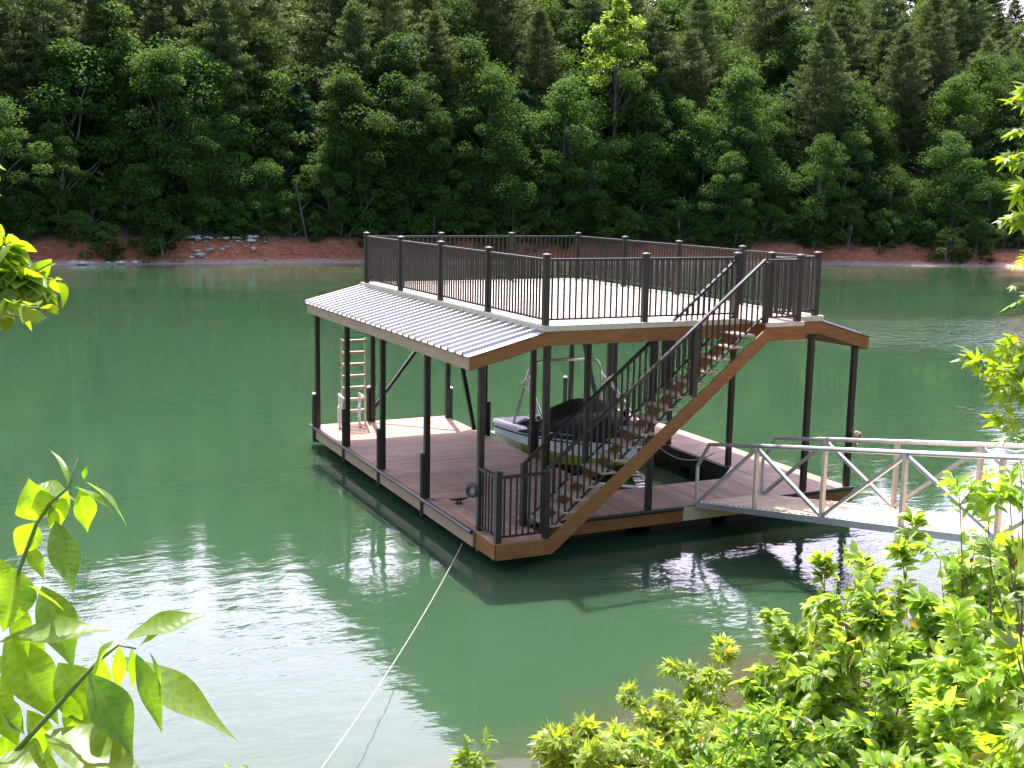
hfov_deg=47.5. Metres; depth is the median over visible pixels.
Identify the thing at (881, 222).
shore shrub
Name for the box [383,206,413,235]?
shore shrub
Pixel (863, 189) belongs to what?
hemlock tree
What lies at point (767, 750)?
bank shrub
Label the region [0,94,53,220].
broadleaf tree
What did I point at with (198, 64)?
broadleaf tree
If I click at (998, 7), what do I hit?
pine tree
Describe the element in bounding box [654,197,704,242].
shore shrub
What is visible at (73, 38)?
broadleaf tree
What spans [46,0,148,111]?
pine tree
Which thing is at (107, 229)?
shore shrub
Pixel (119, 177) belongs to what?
shore shrub
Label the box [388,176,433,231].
shore shrub
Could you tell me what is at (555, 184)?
broadleaf tree
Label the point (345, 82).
broadleaf tree
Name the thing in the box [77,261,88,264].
shore rock
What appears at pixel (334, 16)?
pine tree
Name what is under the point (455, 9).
broadleaf tree
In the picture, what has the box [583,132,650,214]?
sapling tree
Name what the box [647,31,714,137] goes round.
pine tree
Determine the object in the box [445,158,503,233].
sapling tree
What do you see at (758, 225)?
shore shrub
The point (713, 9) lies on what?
broadleaf tree
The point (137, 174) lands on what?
sapling tree
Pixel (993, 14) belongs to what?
pine tree
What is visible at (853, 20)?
pine tree
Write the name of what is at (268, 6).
pine tree
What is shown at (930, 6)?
pine tree
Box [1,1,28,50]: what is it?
pine tree
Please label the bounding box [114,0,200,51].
pine tree
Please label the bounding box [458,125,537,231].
broadleaf tree
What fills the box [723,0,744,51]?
pine tree
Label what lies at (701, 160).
broadleaf tree
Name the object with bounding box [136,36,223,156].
broadleaf tree
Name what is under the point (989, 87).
broadleaf tree
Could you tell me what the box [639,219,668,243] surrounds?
shore shrub
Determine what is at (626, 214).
shore shrub
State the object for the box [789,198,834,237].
shore shrub
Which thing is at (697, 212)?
shore shrub
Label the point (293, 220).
shore shrub
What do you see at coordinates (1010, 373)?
border tree
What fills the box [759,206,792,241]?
shore shrub
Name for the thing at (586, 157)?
broadleaf tree
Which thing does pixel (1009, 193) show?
sapling tree
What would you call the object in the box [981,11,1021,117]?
pine tree
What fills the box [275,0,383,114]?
pine tree
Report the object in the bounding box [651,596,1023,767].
bank
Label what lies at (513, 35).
pine tree
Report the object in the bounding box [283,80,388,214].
broadleaf tree
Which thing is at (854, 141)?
broadleaf tree
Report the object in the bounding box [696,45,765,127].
broadleaf tree
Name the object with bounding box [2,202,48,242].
shore shrub
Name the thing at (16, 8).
broadleaf tree
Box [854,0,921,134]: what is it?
pine tree
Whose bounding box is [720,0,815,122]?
pine tree
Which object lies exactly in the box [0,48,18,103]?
pine tree
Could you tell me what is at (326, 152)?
broadleaf tree
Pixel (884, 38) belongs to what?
pine tree
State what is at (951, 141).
broadleaf tree
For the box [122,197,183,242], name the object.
shore shrub
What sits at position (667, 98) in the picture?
hemlock tree
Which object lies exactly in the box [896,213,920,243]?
shore shrub
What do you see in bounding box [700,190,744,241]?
shore shrub
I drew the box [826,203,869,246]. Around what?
shore shrub
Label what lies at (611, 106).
broadleaf tree
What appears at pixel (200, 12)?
pine tree
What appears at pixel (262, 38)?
broadleaf tree
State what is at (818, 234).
shore shrub
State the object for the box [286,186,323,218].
shore shrub
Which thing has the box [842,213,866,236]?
shore shrub
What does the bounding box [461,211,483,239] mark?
shore shrub
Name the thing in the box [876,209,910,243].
shore shrub
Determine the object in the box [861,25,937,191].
pine tree
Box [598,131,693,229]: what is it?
sapling tree
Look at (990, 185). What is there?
sapling tree
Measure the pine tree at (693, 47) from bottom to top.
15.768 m
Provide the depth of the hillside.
97.01 m
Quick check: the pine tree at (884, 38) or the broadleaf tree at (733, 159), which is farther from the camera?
the pine tree at (884, 38)
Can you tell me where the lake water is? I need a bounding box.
[0,263,1023,767]
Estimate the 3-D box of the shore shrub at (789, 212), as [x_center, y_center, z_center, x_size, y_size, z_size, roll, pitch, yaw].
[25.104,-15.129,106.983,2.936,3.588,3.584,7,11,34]
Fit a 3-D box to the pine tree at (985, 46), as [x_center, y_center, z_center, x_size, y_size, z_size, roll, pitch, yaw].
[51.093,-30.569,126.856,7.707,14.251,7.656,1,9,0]
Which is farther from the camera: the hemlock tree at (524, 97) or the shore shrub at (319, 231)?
the hemlock tree at (524, 97)
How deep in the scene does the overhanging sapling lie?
2.62 m
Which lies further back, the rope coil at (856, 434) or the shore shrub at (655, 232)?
the shore shrub at (655, 232)
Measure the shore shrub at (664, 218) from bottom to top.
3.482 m
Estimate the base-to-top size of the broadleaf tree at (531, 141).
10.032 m
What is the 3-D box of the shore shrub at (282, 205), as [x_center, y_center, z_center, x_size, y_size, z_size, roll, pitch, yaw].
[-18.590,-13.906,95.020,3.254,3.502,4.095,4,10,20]
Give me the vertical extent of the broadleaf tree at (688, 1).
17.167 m
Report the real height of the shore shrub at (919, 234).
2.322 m
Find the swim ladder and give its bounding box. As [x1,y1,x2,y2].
[337,338,365,427]
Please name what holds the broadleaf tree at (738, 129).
on the hillside
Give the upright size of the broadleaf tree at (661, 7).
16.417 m
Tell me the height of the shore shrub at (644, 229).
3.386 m
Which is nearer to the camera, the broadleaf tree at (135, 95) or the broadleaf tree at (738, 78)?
the broadleaf tree at (135, 95)
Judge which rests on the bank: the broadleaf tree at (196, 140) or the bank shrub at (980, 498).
the bank shrub at (980, 498)
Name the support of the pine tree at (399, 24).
on the hillside
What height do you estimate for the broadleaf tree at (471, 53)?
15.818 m
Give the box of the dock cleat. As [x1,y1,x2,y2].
[449,497,468,504]
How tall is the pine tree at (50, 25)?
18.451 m
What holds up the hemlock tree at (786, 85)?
on the hillside
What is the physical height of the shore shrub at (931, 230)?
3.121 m
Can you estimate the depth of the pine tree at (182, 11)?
103.22 m
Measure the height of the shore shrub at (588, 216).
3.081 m
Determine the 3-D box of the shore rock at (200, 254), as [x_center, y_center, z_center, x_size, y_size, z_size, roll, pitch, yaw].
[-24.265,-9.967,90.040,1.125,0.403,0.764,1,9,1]
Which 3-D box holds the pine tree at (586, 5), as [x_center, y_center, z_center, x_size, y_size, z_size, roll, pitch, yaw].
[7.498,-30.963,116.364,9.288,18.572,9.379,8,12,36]
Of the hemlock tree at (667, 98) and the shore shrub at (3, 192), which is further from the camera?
the hemlock tree at (667, 98)
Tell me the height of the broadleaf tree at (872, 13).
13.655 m
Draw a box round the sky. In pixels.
[650,0,1023,31]
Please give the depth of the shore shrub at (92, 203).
89.22 m
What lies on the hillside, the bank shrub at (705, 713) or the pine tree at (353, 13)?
the pine tree at (353, 13)
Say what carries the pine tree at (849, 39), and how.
on the hillside
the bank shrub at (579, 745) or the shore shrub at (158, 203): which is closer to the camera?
the bank shrub at (579, 745)
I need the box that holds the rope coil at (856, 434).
[852,431,861,445]
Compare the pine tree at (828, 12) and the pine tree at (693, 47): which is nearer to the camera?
the pine tree at (693, 47)
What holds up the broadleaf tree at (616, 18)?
on the hillside
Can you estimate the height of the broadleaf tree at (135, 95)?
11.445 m
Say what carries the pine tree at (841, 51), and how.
on the hillside
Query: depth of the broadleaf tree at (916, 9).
140.37 m
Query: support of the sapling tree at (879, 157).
on the hillside
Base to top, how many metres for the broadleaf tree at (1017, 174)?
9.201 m
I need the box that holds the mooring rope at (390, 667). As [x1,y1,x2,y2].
[321,543,462,767]
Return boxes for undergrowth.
[59,592,1023,767]
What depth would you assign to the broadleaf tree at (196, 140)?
91.23 m
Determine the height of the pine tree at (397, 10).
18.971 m
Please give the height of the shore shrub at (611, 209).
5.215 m
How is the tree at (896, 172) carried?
on the hillside
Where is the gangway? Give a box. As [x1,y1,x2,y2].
[694,437,1023,542]
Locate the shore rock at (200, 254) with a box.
[193,252,204,257]
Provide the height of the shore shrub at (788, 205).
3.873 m
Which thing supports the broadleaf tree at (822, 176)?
on the hillside
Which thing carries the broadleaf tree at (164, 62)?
on the hillside
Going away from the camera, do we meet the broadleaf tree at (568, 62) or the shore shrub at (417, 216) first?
the shore shrub at (417, 216)
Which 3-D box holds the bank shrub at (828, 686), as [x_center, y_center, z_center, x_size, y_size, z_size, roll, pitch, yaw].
[2.179,1.984,7.611,1.355,2.310,1.297,-3,10,-26]
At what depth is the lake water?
20.73 m
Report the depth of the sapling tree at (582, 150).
106.89 m
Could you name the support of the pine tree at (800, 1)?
on the hillside
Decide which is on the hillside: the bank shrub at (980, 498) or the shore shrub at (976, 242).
the shore shrub at (976, 242)
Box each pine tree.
[0,0,28,114]
[0,0,97,135]
[0,20,78,178]
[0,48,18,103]
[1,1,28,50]
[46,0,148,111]
[59,0,151,161]
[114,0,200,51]
[115,0,196,136]
[161,0,276,120]
[166,0,253,84]
[178,0,266,181]
[229,0,299,142]
[237,0,306,99]
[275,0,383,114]
[300,0,391,163]
[309,0,404,186]
[318,0,404,110]
[338,0,430,167]
[375,0,417,32]
[386,0,461,77]
[388,10,481,194]
[393,9,468,178]
[440,0,513,93]
[450,0,544,99]
[462,0,536,73]
[499,6,580,146]
[545,1,586,108]
[548,0,622,135]
[581,0,672,137]
[595,0,653,135]
[603,9,700,153]
[645,0,659,8]
[652,29,731,150]
[666,0,737,120]
[710,0,744,47]
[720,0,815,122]
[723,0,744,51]
[731,0,777,45]
[767,0,832,71]
[773,20,866,200]
[789,31,873,141]
[798,4,875,132]
[804,0,870,31]
[806,0,878,53]
[826,6,877,99]
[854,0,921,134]
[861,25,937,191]
[861,29,918,171]
[880,0,918,44]
[900,0,968,145]
[900,13,976,174]
[914,0,997,120]
[946,0,1009,112]
[948,0,1012,33]
[959,36,1018,145]
[965,0,1019,72]
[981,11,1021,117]
[993,0,1023,60]
[996,35,1023,126]
[1003,114,1023,177]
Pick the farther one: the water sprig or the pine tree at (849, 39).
the pine tree at (849, 39)
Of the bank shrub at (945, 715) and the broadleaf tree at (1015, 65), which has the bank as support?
the bank shrub at (945, 715)
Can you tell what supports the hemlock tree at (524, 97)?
on the hillside
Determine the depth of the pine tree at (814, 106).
109.78 m
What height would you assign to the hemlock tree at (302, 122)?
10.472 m
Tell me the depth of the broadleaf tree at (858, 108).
111.61 m
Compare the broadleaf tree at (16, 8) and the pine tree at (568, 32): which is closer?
the broadleaf tree at (16, 8)
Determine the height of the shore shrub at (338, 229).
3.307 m
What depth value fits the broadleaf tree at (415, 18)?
114.94 m
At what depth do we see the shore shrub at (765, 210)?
104.02 m
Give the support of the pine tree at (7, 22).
on the hillside
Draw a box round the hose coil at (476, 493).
[465,482,479,497]
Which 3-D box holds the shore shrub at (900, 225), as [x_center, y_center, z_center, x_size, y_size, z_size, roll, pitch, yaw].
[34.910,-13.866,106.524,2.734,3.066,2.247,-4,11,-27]
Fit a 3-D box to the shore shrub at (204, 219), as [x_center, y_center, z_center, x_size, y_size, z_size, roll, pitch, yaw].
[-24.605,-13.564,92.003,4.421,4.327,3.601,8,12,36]
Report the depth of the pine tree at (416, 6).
109.44 m
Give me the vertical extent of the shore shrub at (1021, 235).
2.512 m
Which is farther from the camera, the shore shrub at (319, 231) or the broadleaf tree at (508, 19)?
the broadleaf tree at (508, 19)
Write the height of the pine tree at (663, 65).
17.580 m
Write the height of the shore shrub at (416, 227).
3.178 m
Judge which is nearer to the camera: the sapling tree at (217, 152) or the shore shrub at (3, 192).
the shore shrub at (3, 192)
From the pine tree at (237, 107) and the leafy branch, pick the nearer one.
the leafy branch
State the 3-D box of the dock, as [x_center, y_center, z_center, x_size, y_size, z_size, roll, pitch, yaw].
[1.068,-0.320,23.952,8.150,5.222,10.125,-3,10,-26]
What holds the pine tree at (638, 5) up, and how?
on the hillside
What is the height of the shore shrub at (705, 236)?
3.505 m
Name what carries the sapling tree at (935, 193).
on the hillside
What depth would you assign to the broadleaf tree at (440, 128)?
98.66 m
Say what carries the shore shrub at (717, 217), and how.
on the hillside
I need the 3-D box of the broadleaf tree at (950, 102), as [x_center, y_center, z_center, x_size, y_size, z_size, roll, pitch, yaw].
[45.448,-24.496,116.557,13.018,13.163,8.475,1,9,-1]
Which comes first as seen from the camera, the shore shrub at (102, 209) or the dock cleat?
the dock cleat
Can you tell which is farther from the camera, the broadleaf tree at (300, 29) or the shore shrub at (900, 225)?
the broadleaf tree at (300, 29)
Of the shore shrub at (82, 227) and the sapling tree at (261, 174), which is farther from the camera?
the sapling tree at (261, 174)
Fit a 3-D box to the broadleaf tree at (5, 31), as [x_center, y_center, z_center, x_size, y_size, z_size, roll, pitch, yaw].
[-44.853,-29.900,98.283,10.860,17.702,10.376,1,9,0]
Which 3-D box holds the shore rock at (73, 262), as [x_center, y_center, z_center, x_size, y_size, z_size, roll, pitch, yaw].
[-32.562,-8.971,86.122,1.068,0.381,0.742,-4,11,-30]
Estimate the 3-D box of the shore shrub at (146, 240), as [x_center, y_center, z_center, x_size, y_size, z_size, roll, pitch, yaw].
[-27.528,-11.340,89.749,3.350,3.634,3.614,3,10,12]
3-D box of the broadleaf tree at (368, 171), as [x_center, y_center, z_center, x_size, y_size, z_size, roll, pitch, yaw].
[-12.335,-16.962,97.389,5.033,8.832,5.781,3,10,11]
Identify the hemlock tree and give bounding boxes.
[37,72,115,182]
[251,80,333,197]
[460,81,511,161]
[491,88,568,203]
[618,76,706,202]
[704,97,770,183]
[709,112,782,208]
[759,79,818,201]
[803,118,885,224]
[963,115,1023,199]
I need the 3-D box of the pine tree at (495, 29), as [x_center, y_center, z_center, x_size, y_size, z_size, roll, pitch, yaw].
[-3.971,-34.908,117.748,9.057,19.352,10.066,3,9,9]
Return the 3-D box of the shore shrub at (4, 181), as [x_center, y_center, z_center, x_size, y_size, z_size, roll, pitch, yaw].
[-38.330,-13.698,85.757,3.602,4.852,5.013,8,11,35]
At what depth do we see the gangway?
17.56 m
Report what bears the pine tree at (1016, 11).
on the hillside
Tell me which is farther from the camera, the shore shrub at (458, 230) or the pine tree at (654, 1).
the pine tree at (654, 1)
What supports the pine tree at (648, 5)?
on the hillside
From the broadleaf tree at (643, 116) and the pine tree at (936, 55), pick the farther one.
the pine tree at (936, 55)
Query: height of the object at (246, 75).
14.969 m
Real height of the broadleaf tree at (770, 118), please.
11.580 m
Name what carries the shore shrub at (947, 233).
on the hillside
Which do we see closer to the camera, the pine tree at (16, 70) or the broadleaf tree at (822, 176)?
the pine tree at (16, 70)
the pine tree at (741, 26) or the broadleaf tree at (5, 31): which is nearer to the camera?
the broadleaf tree at (5, 31)
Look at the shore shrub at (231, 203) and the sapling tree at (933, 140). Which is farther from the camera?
the sapling tree at (933, 140)
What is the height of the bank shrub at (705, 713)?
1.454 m
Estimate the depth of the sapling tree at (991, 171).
112.66 m
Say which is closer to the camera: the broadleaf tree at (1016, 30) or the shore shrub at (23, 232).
the shore shrub at (23, 232)
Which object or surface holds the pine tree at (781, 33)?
on the hillside
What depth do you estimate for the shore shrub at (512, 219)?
98.56 m
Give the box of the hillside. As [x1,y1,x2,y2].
[0,7,1023,266]
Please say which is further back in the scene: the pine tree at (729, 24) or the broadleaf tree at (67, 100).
the pine tree at (729, 24)
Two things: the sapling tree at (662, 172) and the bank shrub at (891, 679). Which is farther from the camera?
the sapling tree at (662, 172)
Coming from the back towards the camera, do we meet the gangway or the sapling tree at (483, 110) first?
the sapling tree at (483, 110)
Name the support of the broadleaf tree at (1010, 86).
on the hillside
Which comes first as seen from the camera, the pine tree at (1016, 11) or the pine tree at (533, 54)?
the pine tree at (533, 54)
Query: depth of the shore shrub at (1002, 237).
107.04 m
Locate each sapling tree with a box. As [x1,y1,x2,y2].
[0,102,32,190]
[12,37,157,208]
[14,120,80,221]
[27,134,91,221]
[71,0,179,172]
[93,115,157,200]
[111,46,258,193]
[117,162,178,233]
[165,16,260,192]
[175,135,249,217]
[229,158,295,227]
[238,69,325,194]
[252,121,315,210]
[442,94,521,209]
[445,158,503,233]
[564,114,609,212]
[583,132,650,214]
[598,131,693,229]
[612,131,690,220]
[740,146,801,222]
[860,130,915,210]
[905,176,954,236]
[911,129,984,226]
[958,177,1016,233]
[967,158,1012,219]
[984,180,1023,231]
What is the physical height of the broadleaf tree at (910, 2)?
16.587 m
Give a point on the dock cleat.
(457, 502)
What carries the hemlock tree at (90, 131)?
on the hillside
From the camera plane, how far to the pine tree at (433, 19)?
102.81 m
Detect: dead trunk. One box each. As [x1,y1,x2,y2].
[292,180,308,238]
[348,189,379,236]
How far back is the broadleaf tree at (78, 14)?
103.36 m
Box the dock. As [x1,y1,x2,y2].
[305,232,870,560]
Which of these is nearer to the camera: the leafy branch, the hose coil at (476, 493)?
the leafy branch
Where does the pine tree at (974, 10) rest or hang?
on the hillside
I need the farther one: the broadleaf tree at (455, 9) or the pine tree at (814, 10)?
the pine tree at (814, 10)
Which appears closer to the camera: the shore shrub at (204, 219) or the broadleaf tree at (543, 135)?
the shore shrub at (204, 219)
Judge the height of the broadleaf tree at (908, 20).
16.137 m
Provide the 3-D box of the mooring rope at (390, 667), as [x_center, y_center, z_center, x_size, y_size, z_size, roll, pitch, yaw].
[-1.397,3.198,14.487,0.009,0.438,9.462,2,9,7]
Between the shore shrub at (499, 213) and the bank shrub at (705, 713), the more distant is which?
the shore shrub at (499, 213)
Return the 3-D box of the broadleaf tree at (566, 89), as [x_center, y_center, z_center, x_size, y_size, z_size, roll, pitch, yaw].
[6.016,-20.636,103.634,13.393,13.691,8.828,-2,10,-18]
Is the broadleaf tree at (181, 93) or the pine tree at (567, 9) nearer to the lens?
the broadleaf tree at (181, 93)
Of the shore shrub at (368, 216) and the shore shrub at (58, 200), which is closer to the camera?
the shore shrub at (58, 200)
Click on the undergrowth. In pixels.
(1013, 702)
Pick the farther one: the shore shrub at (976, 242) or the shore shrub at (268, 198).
the shore shrub at (976, 242)
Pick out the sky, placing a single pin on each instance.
(1006, 12)
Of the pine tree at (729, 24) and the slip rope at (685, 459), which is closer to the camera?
the slip rope at (685, 459)
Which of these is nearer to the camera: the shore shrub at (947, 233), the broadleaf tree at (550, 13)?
the shore shrub at (947, 233)
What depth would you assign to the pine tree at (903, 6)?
141.21 m
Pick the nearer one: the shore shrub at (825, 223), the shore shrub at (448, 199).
the shore shrub at (448, 199)
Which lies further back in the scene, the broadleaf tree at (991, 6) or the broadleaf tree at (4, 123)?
the broadleaf tree at (991, 6)
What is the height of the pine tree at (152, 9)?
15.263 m
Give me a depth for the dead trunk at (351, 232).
95.69 m
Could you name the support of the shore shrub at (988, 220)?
on the hillside
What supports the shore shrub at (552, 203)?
on the hillside
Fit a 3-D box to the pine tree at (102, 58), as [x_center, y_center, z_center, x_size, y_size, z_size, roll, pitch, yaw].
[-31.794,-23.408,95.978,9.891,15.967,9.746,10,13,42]
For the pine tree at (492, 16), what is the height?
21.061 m
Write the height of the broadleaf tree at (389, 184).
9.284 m
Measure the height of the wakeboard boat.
2.518 m
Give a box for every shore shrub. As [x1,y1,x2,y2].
[0,168,12,212]
[0,186,13,224]
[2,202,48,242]
[40,192,73,236]
[54,209,103,246]
[71,185,115,221]
[78,221,128,260]
[88,189,119,225]
[102,165,157,222]
[104,183,141,222]
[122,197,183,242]
[128,217,177,253]
[135,207,191,263]
[164,196,196,230]
[181,185,225,232]
[182,191,219,229]
[208,196,255,238]
[216,207,252,239]
[242,190,284,236]
[244,185,280,229]
[264,192,310,232]
[273,207,307,235]
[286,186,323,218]
[302,211,326,241]
[320,204,357,236]
[346,183,380,231]
[353,208,389,247]
[354,193,389,229]
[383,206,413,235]
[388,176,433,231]
[405,218,434,241]
[412,203,455,235]
[420,186,472,235]
[441,204,477,244]
[451,205,486,241]
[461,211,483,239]
[473,220,508,259]
[483,195,523,232]
[499,198,545,251]
[522,194,571,247]
[541,213,575,248]
[555,211,589,246]
[568,209,597,236]
[585,191,630,244]
[589,207,623,243]
[605,204,641,246]
[614,210,649,242]
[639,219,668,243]
[652,208,684,240]
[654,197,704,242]
[684,209,703,233]
[687,215,722,246]
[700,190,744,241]
[714,183,756,232]
[716,215,752,249]
[724,216,766,248]
[742,212,766,238]
[749,201,788,241]
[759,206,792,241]
[773,200,800,234]
[775,200,805,233]
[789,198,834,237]
[798,223,833,250]
[807,206,839,239]
[826,200,863,239]
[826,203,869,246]
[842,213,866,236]
[857,208,904,253]
[859,210,902,246]
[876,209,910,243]
[880,216,904,242]
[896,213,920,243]
[905,194,950,244]
[907,224,929,246]
[911,220,943,249]
[925,228,967,264]
[935,201,982,251]
[954,228,996,265]
[966,217,997,238]
[966,223,1000,253]
[980,225,1007,251]
[994,223,1021,248]
[1006,228,1023,248]
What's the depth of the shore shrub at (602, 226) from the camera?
101.23 m
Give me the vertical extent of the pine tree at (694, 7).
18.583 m
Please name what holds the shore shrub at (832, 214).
on the hillside
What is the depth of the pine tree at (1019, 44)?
132.76 m
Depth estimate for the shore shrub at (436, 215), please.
97.13 m
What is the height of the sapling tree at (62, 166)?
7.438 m
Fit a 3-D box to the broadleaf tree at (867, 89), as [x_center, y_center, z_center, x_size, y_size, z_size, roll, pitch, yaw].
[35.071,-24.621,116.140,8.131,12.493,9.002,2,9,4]
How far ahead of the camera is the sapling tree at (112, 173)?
91.61 m
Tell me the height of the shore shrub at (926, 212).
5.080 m
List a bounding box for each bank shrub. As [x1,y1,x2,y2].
[527,709,653,767]
[600,632,775,767]
[626,671,865,767]
[727,506,932,763]
[804,535,1023,767]
[854,596,1023,767]
[908,455,1023,733]
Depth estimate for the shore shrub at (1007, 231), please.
107.96 m
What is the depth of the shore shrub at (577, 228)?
100.43 m
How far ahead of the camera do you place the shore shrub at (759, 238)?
102.65 m
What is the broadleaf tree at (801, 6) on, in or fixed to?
on the hillside
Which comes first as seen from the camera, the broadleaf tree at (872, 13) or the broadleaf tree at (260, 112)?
the broadleaf tree at (260, 112)
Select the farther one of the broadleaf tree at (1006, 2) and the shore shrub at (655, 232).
the broadleaf tree at (1006, 2)
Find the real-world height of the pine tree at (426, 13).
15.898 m
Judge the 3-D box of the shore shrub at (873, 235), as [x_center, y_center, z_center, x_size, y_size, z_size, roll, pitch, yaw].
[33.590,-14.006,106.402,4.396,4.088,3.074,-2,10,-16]
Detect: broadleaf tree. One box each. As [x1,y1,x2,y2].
[0,0,30,90]
[0,0,51,114]
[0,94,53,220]
[12,0,93,82]
[50,0,165,75]
[85,50,176,184]
[100,32,227,196]
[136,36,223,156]
[142,113,254,217]
[143,46,271,190]
[216,15,313,165]
[281,0,322,79]
[282,0,325,45]
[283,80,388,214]
[289,140,370,224]
[303,59,425,212]
[332,127,395,226]
[339,30,464,192]
[361,123,441,218]
[370,78,450,213]
[389,0,469,96]
[395,0,511,117]
[398,33,544,191]
[412,107,480,212]
[435,65,544,222]
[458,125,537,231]
[475,0,522,84]
[482,121,565,229]
[487,107,573,210]
[493,0,589,110]
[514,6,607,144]
[516,0,605,79]
[518,72,639,213]
[522,142,586,229]
[529,45,610,180]
[559,136,628,211]
[566,57,655,170]
[580,0,656,201]
[600,85,680,202]
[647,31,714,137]
[653,0,689,58]
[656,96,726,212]
[658,0,739,88]
[662,109,744,214]
[672,0,748,139]
[681,54,775,207]
[687,102,799,216]
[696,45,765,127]
[696,149,763,230]
[707,0,778,94]
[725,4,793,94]
[739,98,817,206]
[747,18,831,137]
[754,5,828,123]
[772,2,816,70]
[783,131,849,233]
[793,122,880,227]
[799,88,903,204]
[818,0,876,87]
[841,72,901,180]
[860,0,889,69]
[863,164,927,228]
[867,0,919,19]
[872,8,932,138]
[896,129,991,230]
[900,71,1022,194]
[908,0,971,40]
[929,52,1023,159]
[951,0,996,38]
[968,53,1023,147]
[971,70,1023,152]
[992,0,1023,44]
[996,148,1023,210]
[997,25,1023,89]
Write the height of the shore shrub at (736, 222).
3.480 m
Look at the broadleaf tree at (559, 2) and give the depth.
126.10 m
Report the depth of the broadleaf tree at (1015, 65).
125.17 m
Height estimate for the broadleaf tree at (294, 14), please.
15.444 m
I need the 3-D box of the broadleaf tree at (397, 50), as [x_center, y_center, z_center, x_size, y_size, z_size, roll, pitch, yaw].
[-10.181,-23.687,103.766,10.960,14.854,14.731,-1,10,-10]
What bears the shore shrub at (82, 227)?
on the hillside
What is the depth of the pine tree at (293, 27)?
113.21 m
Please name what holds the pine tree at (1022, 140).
on the hillside
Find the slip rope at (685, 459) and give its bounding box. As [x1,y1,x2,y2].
[660,448,713,460]
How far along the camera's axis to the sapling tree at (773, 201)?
107.89 m
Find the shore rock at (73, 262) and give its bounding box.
[66,260,77,263]
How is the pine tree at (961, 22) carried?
on the hillside
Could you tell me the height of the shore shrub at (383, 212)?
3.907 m
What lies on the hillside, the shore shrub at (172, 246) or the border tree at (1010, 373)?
the shore shrub at (172, 246)
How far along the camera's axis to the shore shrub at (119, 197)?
90.18 m
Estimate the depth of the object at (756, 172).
109.26 m
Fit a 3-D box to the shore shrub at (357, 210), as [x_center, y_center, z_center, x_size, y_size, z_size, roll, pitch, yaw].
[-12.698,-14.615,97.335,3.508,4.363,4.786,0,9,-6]
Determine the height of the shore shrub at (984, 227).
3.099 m
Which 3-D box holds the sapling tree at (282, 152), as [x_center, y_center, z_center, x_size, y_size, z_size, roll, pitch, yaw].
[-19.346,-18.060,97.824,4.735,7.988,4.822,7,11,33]
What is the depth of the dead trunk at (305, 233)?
93.34 m
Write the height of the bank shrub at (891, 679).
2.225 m
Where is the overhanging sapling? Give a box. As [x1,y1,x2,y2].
[960,506,1023,767]
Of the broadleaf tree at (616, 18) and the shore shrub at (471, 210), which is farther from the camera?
the broadleaf tree at (616, 18)
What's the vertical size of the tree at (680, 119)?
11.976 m
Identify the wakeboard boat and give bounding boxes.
[490,357,644,470]
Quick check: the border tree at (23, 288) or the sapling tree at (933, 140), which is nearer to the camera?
the border tree at (23, 288)
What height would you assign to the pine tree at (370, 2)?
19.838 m
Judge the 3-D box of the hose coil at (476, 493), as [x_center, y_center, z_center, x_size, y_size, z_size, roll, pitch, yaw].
[-0.637,1.708,18.705,0.259,0.271,0.104,8,11,35]
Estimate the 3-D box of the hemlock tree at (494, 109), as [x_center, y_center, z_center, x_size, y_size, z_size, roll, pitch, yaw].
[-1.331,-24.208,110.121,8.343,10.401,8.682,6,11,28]
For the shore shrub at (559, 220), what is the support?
on the hillside
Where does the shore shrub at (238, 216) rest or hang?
on the hillside
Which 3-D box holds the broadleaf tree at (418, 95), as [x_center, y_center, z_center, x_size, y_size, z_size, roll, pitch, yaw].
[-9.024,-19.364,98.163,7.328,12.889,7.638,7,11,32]
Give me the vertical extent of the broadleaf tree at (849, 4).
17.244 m
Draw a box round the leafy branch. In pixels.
[0,450,235,767]
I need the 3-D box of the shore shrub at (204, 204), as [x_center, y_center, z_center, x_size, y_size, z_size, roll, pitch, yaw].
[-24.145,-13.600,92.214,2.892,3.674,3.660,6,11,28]
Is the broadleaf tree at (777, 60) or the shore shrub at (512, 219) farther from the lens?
the broadleaf tree at (777, 60)
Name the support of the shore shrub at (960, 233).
on the hillside
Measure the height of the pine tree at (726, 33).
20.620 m
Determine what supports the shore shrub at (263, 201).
on the hillside
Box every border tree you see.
[0,165,68,332]
[951,81,1023,447]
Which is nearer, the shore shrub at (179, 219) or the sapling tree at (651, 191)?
the shore shrub at (179, 219)
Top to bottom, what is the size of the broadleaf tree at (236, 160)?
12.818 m
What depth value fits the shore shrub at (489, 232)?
98.41 m
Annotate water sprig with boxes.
[449,723,498,767]
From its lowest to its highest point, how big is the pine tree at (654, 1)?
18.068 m
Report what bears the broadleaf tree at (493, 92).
on the hillside
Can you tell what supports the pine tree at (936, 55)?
on the hillside
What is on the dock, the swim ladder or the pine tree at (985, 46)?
the swim ladder
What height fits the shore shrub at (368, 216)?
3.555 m
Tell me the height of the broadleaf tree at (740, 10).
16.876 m
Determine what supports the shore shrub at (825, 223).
on the hillside
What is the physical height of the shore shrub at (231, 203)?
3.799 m

